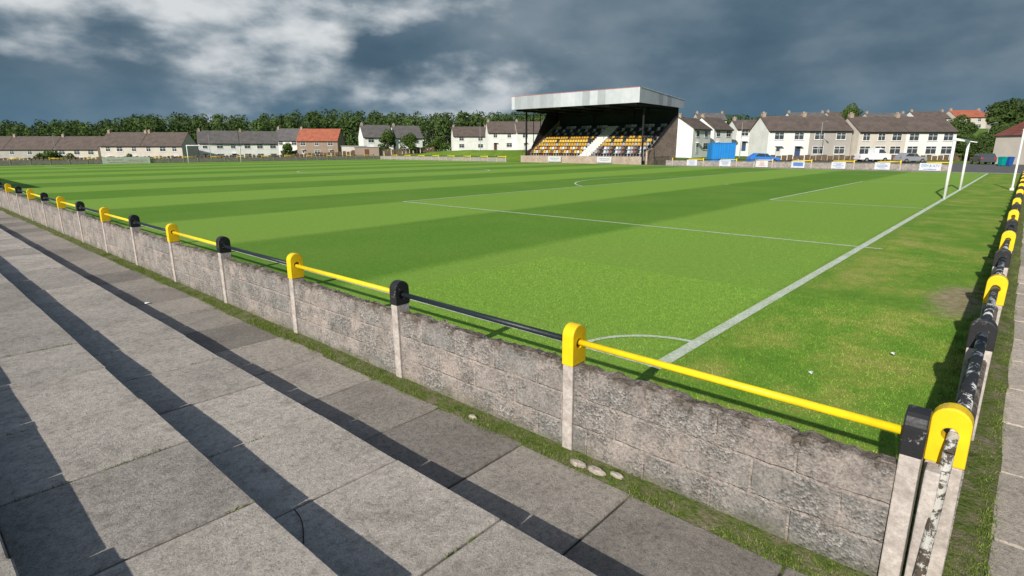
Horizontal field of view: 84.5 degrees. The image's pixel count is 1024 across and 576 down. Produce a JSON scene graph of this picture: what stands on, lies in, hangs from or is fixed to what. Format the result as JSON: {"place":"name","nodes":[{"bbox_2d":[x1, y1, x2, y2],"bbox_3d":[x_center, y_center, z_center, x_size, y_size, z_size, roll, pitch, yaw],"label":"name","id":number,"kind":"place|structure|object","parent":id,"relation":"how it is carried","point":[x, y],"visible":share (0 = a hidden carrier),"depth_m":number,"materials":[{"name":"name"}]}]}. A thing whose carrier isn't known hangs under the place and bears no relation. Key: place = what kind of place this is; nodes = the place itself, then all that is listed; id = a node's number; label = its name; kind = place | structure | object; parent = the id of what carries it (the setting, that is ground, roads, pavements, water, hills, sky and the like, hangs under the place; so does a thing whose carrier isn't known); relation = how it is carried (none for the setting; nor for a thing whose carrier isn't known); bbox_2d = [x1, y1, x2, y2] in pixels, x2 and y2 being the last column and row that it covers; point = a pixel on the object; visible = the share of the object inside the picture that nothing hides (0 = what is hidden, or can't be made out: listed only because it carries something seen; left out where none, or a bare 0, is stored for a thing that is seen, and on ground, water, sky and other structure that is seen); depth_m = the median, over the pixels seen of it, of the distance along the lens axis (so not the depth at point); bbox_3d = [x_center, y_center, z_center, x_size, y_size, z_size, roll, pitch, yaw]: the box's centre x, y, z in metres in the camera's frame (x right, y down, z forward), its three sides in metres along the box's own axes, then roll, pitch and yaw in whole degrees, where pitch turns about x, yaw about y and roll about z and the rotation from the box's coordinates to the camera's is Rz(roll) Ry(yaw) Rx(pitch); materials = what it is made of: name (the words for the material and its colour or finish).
{"place":"outdoors","nodes":[
{"label":"outdoors","id":0,"kind":"place"},
{"bbox_2d":[398,150,524,161],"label":"grass bank","id":1,"kind":"structure","parent":0,"point":[513,155],"depth_m":102.01,"materials":[{"name":"plant"}]},
{"bbox_2d":[0,0,1023,139],"label":"sky","id":2,"kind":"structure","parent":0,"point":[84,61],"materials":[{"name":"grey"}]},
{"bbox_2d":[387,129,996,172],"bbox_3d":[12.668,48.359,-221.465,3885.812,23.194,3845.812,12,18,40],"label":"ground","id":3,"kind":"structure","parent":0,"point":[954,161],"depth_m":100.98,"materials":[{"name":"green plant"}]},
{"bbox_2d":[0,136,12,159],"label":"house","id":4,"kind":"structure","parent":3,"relation":"on","point":[4,140],"depth_m":156.51,"materials":[{"name":"brown tile"}]},
{"bbox_2d":[26,189,34,220],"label":"fence post","id":5,"kind":"object","parent":3,"relation":"on","point":[29,196],"visible":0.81,"depth_m":16.84,"materials":[{"name":"yellow paint"}]},
{"bbox_2d":[2,134,60,159],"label":"house","id":6,"kind":"structure","parent":3,"relation":"on","point":[16,146],"depth_m":156.00,"materials":[{"name":"brown tile"}]},
{"bbox_2d":[40,192,48,226],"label":"fence post","id":7,"kind":"object","parent":3,"relation":"on","point":[43,200],"visible":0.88,"depth_m":15.55,"materials":[{"name":"black paint"}]},
{"bbox_2d":[42,150,64,159],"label":"shrub","id":8,"kind":"object","parent":3,"relation":"on","point":[51,154],"visible":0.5,"depth_m":135.71,"materials":[{"name":"green plant"}]},
{"bbox_2d":[56,196,65,233],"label":"fence post","id":9,"kind":"object","parent":3,"relation":"on","point":[59,204],"visible":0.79,"depth_m":14.27,"materials":[{"name":"yellow paint"}]},
{"bbox_2d":[52,134,103,158],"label":"house","id":10,"kind":"structure","parent":3,"relation":"on","point":[82,146],"depth_m":156.00,"materials":[{"name":"brown tile"}]},
{"bbox_2d":[75,201,85,241],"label":"fence post","id":11,"kind":"object","parent":3,"relation":"on","point":[80,211],"visible":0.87,"depth_m":12.98,"materials":[{"name":"black paint"}]},
{"bbox_2d":[99,207,110,252],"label":"fence post","id":12,"kind":"object","parent":3,"relation":"on","point":[103,217],"visible":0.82,"depth_m":11.70,"materials":[{"name":"yellow paint"}]},
{"bbox_2d":[99,129,147,156],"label":"house","id":13,"kind":"structure","parent":3,"relation":"on","point":[118,144],"depth_m":151.81,"materials":[{"name":"brown tile"}]},
{"bbox_2d":[0,154,262,159],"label":"garden fence","id":14,"kind":"object","parent":3,"relation":"on","point":[203,156],"visible":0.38,"depth_m":134.77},
{"bbox_2d":[128,214,140,264],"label":"fence post","id":15,"kind":"object","parent":3,"relation":"on","point":[132,225],"visible":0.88,"depth_m":10.40,"materials":[{"name":"black paint"}]},
{"bbox_2d":[140,129,198,158],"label":"house","id":16,"kind":"structure","parent":3,"relation":"on","point":[162,144],"depth_m":152.00,"materials":[{"name":"brown tile"}]},
{"bbox_2d":[166,223,179,281],"bbox_3d":[-5.492,-0.533,9.222,0.094,1.043,0.160,11,18,41],"label":"fence post","id":17,"kind":"object","parent":3,"relation":"on","point":[171,237],"visible":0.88,"depth_m":9.12,"materials":[{"name":"yellow paint"}]},
{"bbox_2d":[0,156,379,165],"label":"block wall","id":18,"kind":"structure","parent":3,"relation":"on","point":[82,161],"depth_m":85.82,"materials":[{"name":"concrete"}]},
{"bbox_2d":[196,128,239,157],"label":"house","id":19,"kind":"structure","parent":3,"relation":"on","point":[223,137],"depth_m":165.31,"materials":[{"name":"grey tile"}]},
{"bbox_2d":[216,236,231,302],"bbox_3d":[-4.002,-0.212,7.924,0.094,1.043,0.160,13,20,40],"label":"fence post","id":20,"kind":"object","parent":3,"relation":"on","point":[223,253],"visible":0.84,"depth_m":7.82,"materials":[{"name":"black paint"}]},
{"bbox_2d":[172,231,223,246],"bbox_3d":[-4.745,-0.742,8.485,1.970,0.045,0.045,12,18,40],"label":"barrier rail","id":21,"kind":"object","parent":20,"relation":"attached to","point":[195,238],"visible":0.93,"depth_m":8.48,"materials":[{"name":"metal"}]},
{"bbox_2d":[223,245,295,264],"bbox_3d":[-3.261,-0.424,7.197,1.970,0.045,0.045,12,18,40],"label":"barrier rail","id":22,"kind":"object","parent":20,"relation":"attached to","point":[257,254],"visible":0.93,"depth_m":7.16,"materials":[{"name":"metal"}]},
{"bbox_2d":[238,129,278,156],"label":"house","id":23,"kind":"structure","parent":3,"relation":"on","point":[263,143],"depth_m":170.08,"materials":[{"name":"grey tile"}]},
{"bbox_2d":[0,108,545,151],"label":"distant wood","id":24,"kind":"object","parent":3,"relation":"on","point":[440,124],"visible":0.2,"depth_m":209.13,"materials":[{"name":"green plant"}]},
{"bbox_2d":[282,142,296,154],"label":"shrub","id":25,"kind":"object","parent":3,"relation":"on","point":[287,147],"visible":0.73,"depth_m":145.06,"materials":[{"name":"green plant"}]},
{"bbox_2d":[276,126,304,154],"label":"house","id":26,"kind":"structure","parent":3,"relation":"on","point":[286,135],"depth_m":182.66,"materials":[{"name":"grey tile"}]},
{"bbox_2d":[286,253,303,332],"bbox_3d":[-2.521,0.103,6.649,0.094,1.043,0.160,12,18,40],"label":"fence post","id":27,"kind":"object","parent":3,"relation":"on","point":[294,272],"visible":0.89,"depth_m":6.55,"materials":[{"name":"yellow paint"}]},
{"bbox_2d":[294,264,399,295],"bbox_3d":[-1.778,-0.105,5.910,1.970,0.050,0.045,12,18,40],"label":"barrier rail","id":28,"kind":"object","parent":27,"relation":"attached to","point":[358,282],"visible":0.77,"depth_m":5.86,"materials":[{"name":"metal"}]},
{"bbox_2d":[0,229,596,575],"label":"terrace","id":29,"kind":"structure","parent":3,"relation":"on","point":[361,507],"depth_m":3.34,"materials":[{"name":"concrete"}]},
{"bbox_2d":[296,126,345,156],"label":"house","id":30,"kind":"structure","parent":3,"relation":"on","point":[311,141],"depth_m":175.85,"materials":[{"name":"red tile"}]},
{"bbox_2d":[264,147,433,156],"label":"garden fence","id":31,"kind":"object","parent":3,"relation":"on","point":[395,151],"visible":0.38,"depth_m":142.85,"materials":[{"name":"wood"}]},
{"bbox_2d":[354,147,382,155],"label":"shed","id":32,"kind":"structure","parent":3,"relation":"on","point":[368,151],"depth_m":116.64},
{"bbox_2d":[358,122,393,154],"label":"house","id":33,"kind":"structure","parent":3,"relation":"on","point":[369,135],"depth_m":159.71,"materials":[{"name":"paint"}]},
{"bbox_2d":[378,129,395,150],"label":"tree","id":34,"kind":"object","parent":3,"relation":"on","point":[389,138],"visible":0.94,"depth_m":144.57,"materials":[{"name":"green plant"}]},
{"bbox_2d":[389,280,409,377],"bbox_3d":[-1.044,0.435,5.360,0.094,1.043,0.160,11,19,41],"label":"fence post","id":35,"kind":"object","parent":3,"relation":"on","point":[398,303],"visible":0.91,"depth_m":5.26,"materials":[{"name":"black paint"}]},
{"bbox_2d":[400,292,561,340],"bbox_3d":[-0.294,0.217,4.623,1.970,0.047,0.045,12,18,40],"label":"barrier rail","id":36,"kind":"object","parent":35,"relation":"attached to","point":[545,333],"visible":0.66,"depth_m":4.52,"materials":[{"name":"metal"}]},
{"bbox_2d":[0,211,806,575],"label":"walkway","id":37,"kind":"structure","parent":3,"relation":"on","point":[594,525],"depth_m":4.08,"materials":[{"name":"concrete"}]},
{"bbox_2d":[391,123,422,153],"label":"house","id":38,"kind":"structure","parent":3,"relation":"on","point":[399,131],"depth_m":165.28,"materials":[{"name":"grey tile"}]},
{"bbox_2d":[399,132,417,153],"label":"tree","id":39,"kind":"object","parent":3,"relation":"on","point":[408,140],"visible":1,"depth_m":142.27,"materials":[{"name":"green plant"}]},
{"bbox_2d":[421,130,450,150],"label":"house","id":40,"kind":"structure","parent":3,"relation":"on","point":[429,133],"depth_m":208.45,"materials":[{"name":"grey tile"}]},
{"bbox_2d":[429,137,448,149],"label":"shrub","id":41,"kind":"object","parent":3,"relation":"on","point":[437,144],"visible":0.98,"depth_m":181.29,"materials":[{"name":"green plant"}]},
{"bbox_2d":[380,156,506,161],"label":"block wall","id":42,"kind":"structure","parent":3,"relation":"on","point":[490,159],"depth_m":97.89,"materials":[{"name":"concrete"}]},
{"bbox_2d":[0,190,897,575],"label":"block wall","id":43,"kind":"structure","parent":3,"relation":"on","point":[816,492],"depth_m":3.85,"materials":[{"name":"concrete"}]},
{"bbox_2d":[451,124,485,150],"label":"house","id":44,"kind":"structure","parent":3,"relation":"on","point":[467,138],"depth_m":198.73,"materials":[{"name":"paint"}]},
{"bbox_2d":[485,120,515,149],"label":"house","id":45,"kind":"structure","parent":3,"relation":"on","point":[500,135],"depth_m":179.28,"materials":[{"name":"paint"}]},
{"bbox_2d":[0,159,1022,575],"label":"pitch","id":46,"kind":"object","parent":3,"relation":"on","point":[262,207],"visible":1,"depth_m":13.22,"materials":[{"name":"plant"}]},
{"bbox_2d":[102,157,149,163],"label":"banner","id":47,"kind":"object","parent":46,"relation":"on","point":[116,160],"visible":0.96,"depth_m":79.44,"materials":[{"name":"white paint"}]},
{"bbox_2d":[12,160,986,368],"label":"pitch markings","id":48,"kind":"object","parent":46,"relation":"on","point":[674,355],"visible":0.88,"depth_m":8.80,"materials":[{"name":"paint"}]},
{"bbox_2d":[240,209,992,565],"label":"pitch grass","id":49,"kind":"structure","parent":46,"relation":"on","point":[806,299],"depth_m":7.37,"materials":[{"name":"plant"}]},
{"bbox_2d":[904,462,940,575],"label":"concrete stub","id":50,"kind":"object","parent":46,"relation":"on","point":[929,487],"visible":0.77,"depth_m":2.65,"materials":[{"name":"concrete"}]},
{"bbox_2d":[942,138,976,198],"bbox_3d":[21.356,-5.729,26.795,0.414,2.610,7.560,12,18,40],"label":"football goal","id":51,"kind":"object","parent":46,"relation":"on","point":[950,164],"visible":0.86,"depth_m":24.39,"materials":[{"name":"white paint"}]},
{"bbox_2d":[1009,129,1023,189],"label":"white pole","id":52,"kind":"object","parent":46,"relation":"on","point":[1017,163],"visible":1,"depth_m":29.21,"materials":[{"name":"metal"}]},
{"bbox_2d":[0,193,1023,575],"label":"verge","id":53,"kind":"structure","parent":3,"relation":"on","point":[708,519],"depth_m":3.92,"materials":[{"name":"plant"}]},
{"bbox_2d":[570,459,585,467],"bbox_3d":[0.458,1.222,3.933,0.143,0.034,0.069,12,18,40],"label":"stone","id":54,"kind":"object","parent":53,"relation":"on","point":[578,463],"visible":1,"depth_m":3.91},
{"bbox_2d":[588,465,605,475],"bbox_3d":[0.579,1.244,3.841,0.143,0.034,0.070,12,18,40],"label":"stone","id":55,"kind":"object","parent":53,"relation":"on","point":[595,470],"visible":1,"depth_m":3.82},
{"bbox_2d":[514,119,542,149],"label":"house","id":56,"kind":"structure","parent":3,"relation":"on","point":[520,126],"depth_m":178.94,"materials":[{"name":"paint"}]},
{"bbox_2d":[562,322,585,449],"bbox_3d":[0.443,0.753,4.070,0.094,1.043,0.160,12,19,40],"label":"fence post","id":57,"kind":"object","parent":3,"relation":"on","point":[573,354],"visible":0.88,"depth_m":3.97,"materials":[{"name":"yellow paint"}]},
{"bbox_2d":[511,86,684,164],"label":"grandstand","id":58,"kind":"object","parent":3,"relation":"on","point":[613,109],"visible":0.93,"depth_m":82.32,"materials":[{"name":"black metal"}]},
{"bbox_2d":[676,113,712,157],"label":"house","id":59,"kind":"structure","parent":3,"relation":"on","point":[693,137],"depth_m":114.44,"materials":[{"name":"paint"}]},
{"bbox_2d":[693,111,726,122],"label":"house","id":60,"kind":"structure","parent":3,"relation":"on","point":[721,115],"depth_m":201.50,"materials":[{"name":"grey tile"}]},
{"bbox_2d":[699,114,733,142],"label":"house","id":61,"kind":"structure","parent":3,"relation":"on","point":[722,131],"depth_m":123.59,"materials":[{"name":"white tile"}]},
{"bbox_2d":[729,117,756,155],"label":"house","id":62,"kind":"structure","parent":3,"relation":"on","point":[736,126],"depth_m":129.98,"materials":[{"name":"paint"}]},
{"bbox_2d":[725,113,775,124],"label":"distant wood","id":63,"kind":"object","parent":3,"relation":"on","point":[737,116],"visible":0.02,"depth_m":264.10,"materials":[{"name":"green plant"}]},
{"bbox_2d":[748,111,811,159],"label":"house","id":64,"kind":"structure","parent":3,"relation":"on","point":[779,135],"depth_m":97.18,"materials":[{"name":"paint"}]},
{"bbox_2d":[785,110,825,115],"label":"house","id":65,"kind":"structure","parent":3,"relation":"on","point":[789,113],"depth_m":202.20,"materials":[{"name":"grey tile"}]},
{"bbox_2d":[666,160,948,171],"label":"block wall","id":66,"kind":"structure","parent":3,"relation":"on","point":[870,166],"depth_m":60.44,"materials":[{"name":"concrete"}]},
{"bbox_2d":[831,162,845,168],"bbox_3d":[33.943,-12.770,58.669,1.320,0.700,0.039,12,18,40],"label":"advertising board","id":67,"kind":"object","parent":66,"relation":"attached to","point":[838,165],"visible":1,"depth_m":58.67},
{"bbox_2d":[874,162,889,169],"bbox_3d":[36.850,-12.143,56.146,1.320,0.700,0.039,12,18,40],"label":"advertising board","id":68,"kind":"object","parent":66,"relation":"attached to","point":[882,166],"visible":1,"depth_m":56.12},
{"bbox_2d":[919,163,941,170],"bbox_3d":[39.757,-11.517,53.622,1.700,0.700,0.041,12,18,40],"label":"advertising board","id":69,"kind":"object","parent":66,"relation":"attached to","point":[930,166],"visible":1,"depth_m":53.59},
{"bbox_2d":[801,111,853,159],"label":"house","id":70,"kind":"structure","parent":3,"relation":"on","point":[836,136],"depth_m":96.95,"materials":[{"name":"paint"}]},
{"bbox_2d":[833,146,844,154],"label":"window","id":71,"kind":"structure","parent":70,"relation":"in","point":[838,150],"depth_m":97.11,"materials":[{"name":"white paint"}]},
{"bbox_2d":[663,161,1023,172],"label":"car park","id":72,"kind":"structure","parent":3,"relation":"on","point":[956,167],"depth_m":64.06,"materials":[{"name":"asphalt"}]},
{"bbox_2d":[706,143,735,160],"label":"shipping container","id":73,"kind":"object","parent":72,"relation":"on","point":[721,150],"visible":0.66,"depth_m":84.61,"materials":[{"name":"metal"}]},
{"bbox_2d":[746,153,779,161],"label":"parked car","id":74,"kind":"object","parent":72,"relation":"on","point":[760,156],"visible":0.68,"depth_m":80.08,"materials":[{"name":"paint"}]},
{"bbox_2d":[854,148,890,160],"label":"white van","id":75,"kind":"object","parent":72,"relation":"on","point":[876,154],"visible":0.93,"depth_m":86.79,"materials":[{"name":"paint"}]},
{"bbox_2d":[893,153,926,162],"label":"parked car","id":76,"kind":"object","parent":72,"relation":"on","point":[911,157],"visible":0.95,"depth_m":83.03,"materials":[{"name":"paint"}]},
{"bbox_2d":[969,153,996,163],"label":"parked car","id":77,"kind":"object","parent":72,"relation":"on","point":[978,158],"visible":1,"depth_m":75.62,"materials":[{"name":"paint"}]},
{"bbox_2d":[841,103,863,118],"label":"tree","id":78,"kind":"object","parent":3,"relation":"on","point":[847,111],"visible":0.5,"depth_m":194.74,"materials":[{"name":"green plant"}]},
{"bbox_2d":[770,155,971,161],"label":"garden fence","id":79,"kind":"object","parent":3,"relation":"on","point":[847,158],"visible":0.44,"depth_m":91.23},
{"bbox_2d":[845,112,908,160],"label":"house","id":80,"kind":"structure","parent":3,"relation":"on","point":[888,135],"depth_m":95.51,"materials":[{"name":"paint"}]},
{"bbox_2d":[889,146,900,154],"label":"window","id":81,"kind":"structure","parent":80,"relation":"in","point":[894,150],"depth_m":95.66,"materials":[{"name":"white paint"}]},
{"bbox_2d":[862,111,907,116],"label":"house","id":82,"kind":"structure","parent":3,"relation":"on","point":[867,114],"depth_m":202.03,"materials":[{"name":"grey tile"}]},
{"bbox_2d":[878,404,932,575],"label":"fence post","id":83,"kind":"object","parent":3,"relation":"on","point":[915,434],"visible":1,"depth_m":2.70,"materials":[{"name":"black paint"}]},
{"bbox_2d":[577,339,902,433],"bbox_3d":[1.190,0.536,3.336,1.970,0.048,0.045,12,18,40],"label":"barrier rail","id":84,"kind":"object","parent":83,"relation":"attached to","point":[844,414],"visible":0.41,"depth_m":3.16,"materials":[{"name":"metal"}]},
{"bbox_2d":[894,112,958,159],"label":"house","id":85,"kind":"structure","parent":3,"relation":"on","point":[933,136],"depth_m":95.50,"materials":[{"name":"paint"}]},
{"bbox_2d":[924,146,936,154],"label":"window","id":86,"kind":"structure","parent":85,"relation":"in","point":[929,150],"depth_m":95.66,"materials":[{"name":"white paint"}]},
{"bbox_2d":[940,146,951,154],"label":"window","id":87,"kind":"structure","parent":85,"relation":"in","point":[945,150],"depth_m":95.66,"materials":[{"name":"white paint"}]},
{"bbox_2d":[906,109,950,120],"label":"house","id":88,"kind":"structure","parent":3,"relation":"on","point":[912,113],"depth_m":201.49,"materials":[{"name":"brown tile"}]},
{"bbox_2d":[904,403,973,575],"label":"fence post","id":89,"kind":"object","parent":3,"relation":"on","point":[958,418],"visible":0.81,"depth_m":2.72,"materials":[{"name":"yellow paint"}]},
{"bbox_2d":[913,431,959,575],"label":"rail","id":90,"kind":"object","parent":89,"relation":"attached to","point":[933,519],"visible":0.96,"depth_m":2.63,"materials":[{"name":"metal"}]},
{"bbox_2d":[949,332,987,431],"bbox_3d":[2.768,0.521,3.389,0.062,0.060,1.977,12,18,40],"label":"barrier rail","id":91,"kind":"object","parent":89,"relation":"attached to","point":[968,392],"visible":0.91,"depth_m":3.34,"materials":[{"name":"metal"}]},
{"bbox_2d":[948,114,978,156],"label":"tree","id":92,"kind":"object","parent":3,"relation":"on","point":[961,126],"visible":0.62,"depth_m":125.73,"materials":[{"name":"green plant"}]},
{"bbox_2d":[946,108,986,128],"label":"house","id":93,"kind":"structure","parent":3,"relation":"on","point":[977,117],"depth_m":200.25,"materials":[{"name":"orange tile"}]},
{"bbox_2d":[955,133,982,156],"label":"shrub","id":94,"kind":"object","parent":3,"relation":"on","point":[973,148],"visible":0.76,"depth_m":88.51,"materials":[{"name":"green plant"}]},
{"bbox_2d":[956,318,997,440],"bbox_3d":[3.431,0.730,4.208,0.160,1.043,0.094,12,18,40],"label":"fence post","id":95,"kind":"object","parent":3,"relation":"on","point":[988,327],"visible":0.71,"depth_m":4.10,"materials":[{"name":"black paint"}]},
{"bbox_2d":[982,285,999,319],"bbox_3d":[4.086,0.166,4.819,0.062,0.060,1.937,12,18,40],"label":"barrier rail","id":96,"kind":"object","parent":95,"relation":"attached to","point":[991,303],"visible":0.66,"depth_m":4.87,"materials":[{"name":"metal"}]},
{"bbox_2d":[942,216,1011,573],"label":"block wall","id":97,"kind":"structure","parent":3,"relation":"on","point":[978,391],"depth_m":3.56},
{"bbox_2d":[968,132,993,156],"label":"shrub","id":98,"kind":"object","parent":3,"relation":"on","point":[985,148],"visible":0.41,"depth_m":89.49,"materials":[{"name":"green plant"}]},
{"bbox_2d":[984,126,1003,147],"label":"shrub","id":99,"kind":"object","parent":3,"relation":"on","point":[992,133],"visible":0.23,"depth_m":92.70,"materials":[{"name":"green plant"}]},
{"bbox_2d":[980,274,1008,325],"bbox_3d":[4.741,0.377,5.620,0.160,1.043,0.094,13,19,40],"label":"fence post","id":100,"kind":"object","parent":3,"relation":"on","point":[1001,281],"visible":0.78,"depth_m":5.49,"materials":[{"name":"yellow paint"}]},
{"bbox_2d":[991,248,1011,276],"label":"fence post","id":101,"kind":"object","parent":3,"relation":"on","point":[1003,252],"visible":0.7,"depth_m":6.91,"materials":[{"name":"black paint"}]},
{"bbox_2d":[995,257,1005,274],"bbox_3d":[5.390,-0.186,6.235,0.062,0.060,1.937,12,18,40],"label":"barrier rail","id":102,"kind":"object","parent":101,"relation":"attached to","point":[1000,266],"visible":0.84,"depth_m":6.39,"materials":[{"name":"metal"}]},
{"bbox_2d":[982,98,1023,141],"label":"tree","id":103,"kind":"object","parent":3,"relation":"on","point":[1004,113],"visible":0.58,"depth_m":118.84,"materials":[{"name":"green plant"}]},
{"bbox_2d":[991,121,1023,164],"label":"house","id":104,"kind":"structure","parent":3,"relation":"on","point":[1007,142],"depth_m":77.10,"materials":[{"name":"paint"}]},
{"bbox_2d":[999,230,1015,272],"bbox_3d":[7.346,-0.342,8.448,0.160,1.043,0.094,12,19,40],"label":"fence post","id":105,"kind":"object","parent":3,"relation":"on","point":[1010,234],"visible":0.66,"depth_m":8.31,"materials":[{"name":"yellow paint"}]},
{"bbox_2d":[1004,219,1017,232],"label":"fence post","id":106,"kind":"object","parent":3,"relation":"on","point":[1013,222],"visible":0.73,"depth_m":9.72,"materials":[{"name":"black paint"}]},
{"bbox_2d":[641,165,1022,173],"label":"path","id":107,"kind":"structure","parent":0,"point":[838,169],"depth_m":57.99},
{"bbox_2d":[987,225,1023,575],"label":"side path","id":108,"kind":"structure","parent":0,"point":[1007,556],"depth_m":3.85,"materials":[{"name":"concrete"}]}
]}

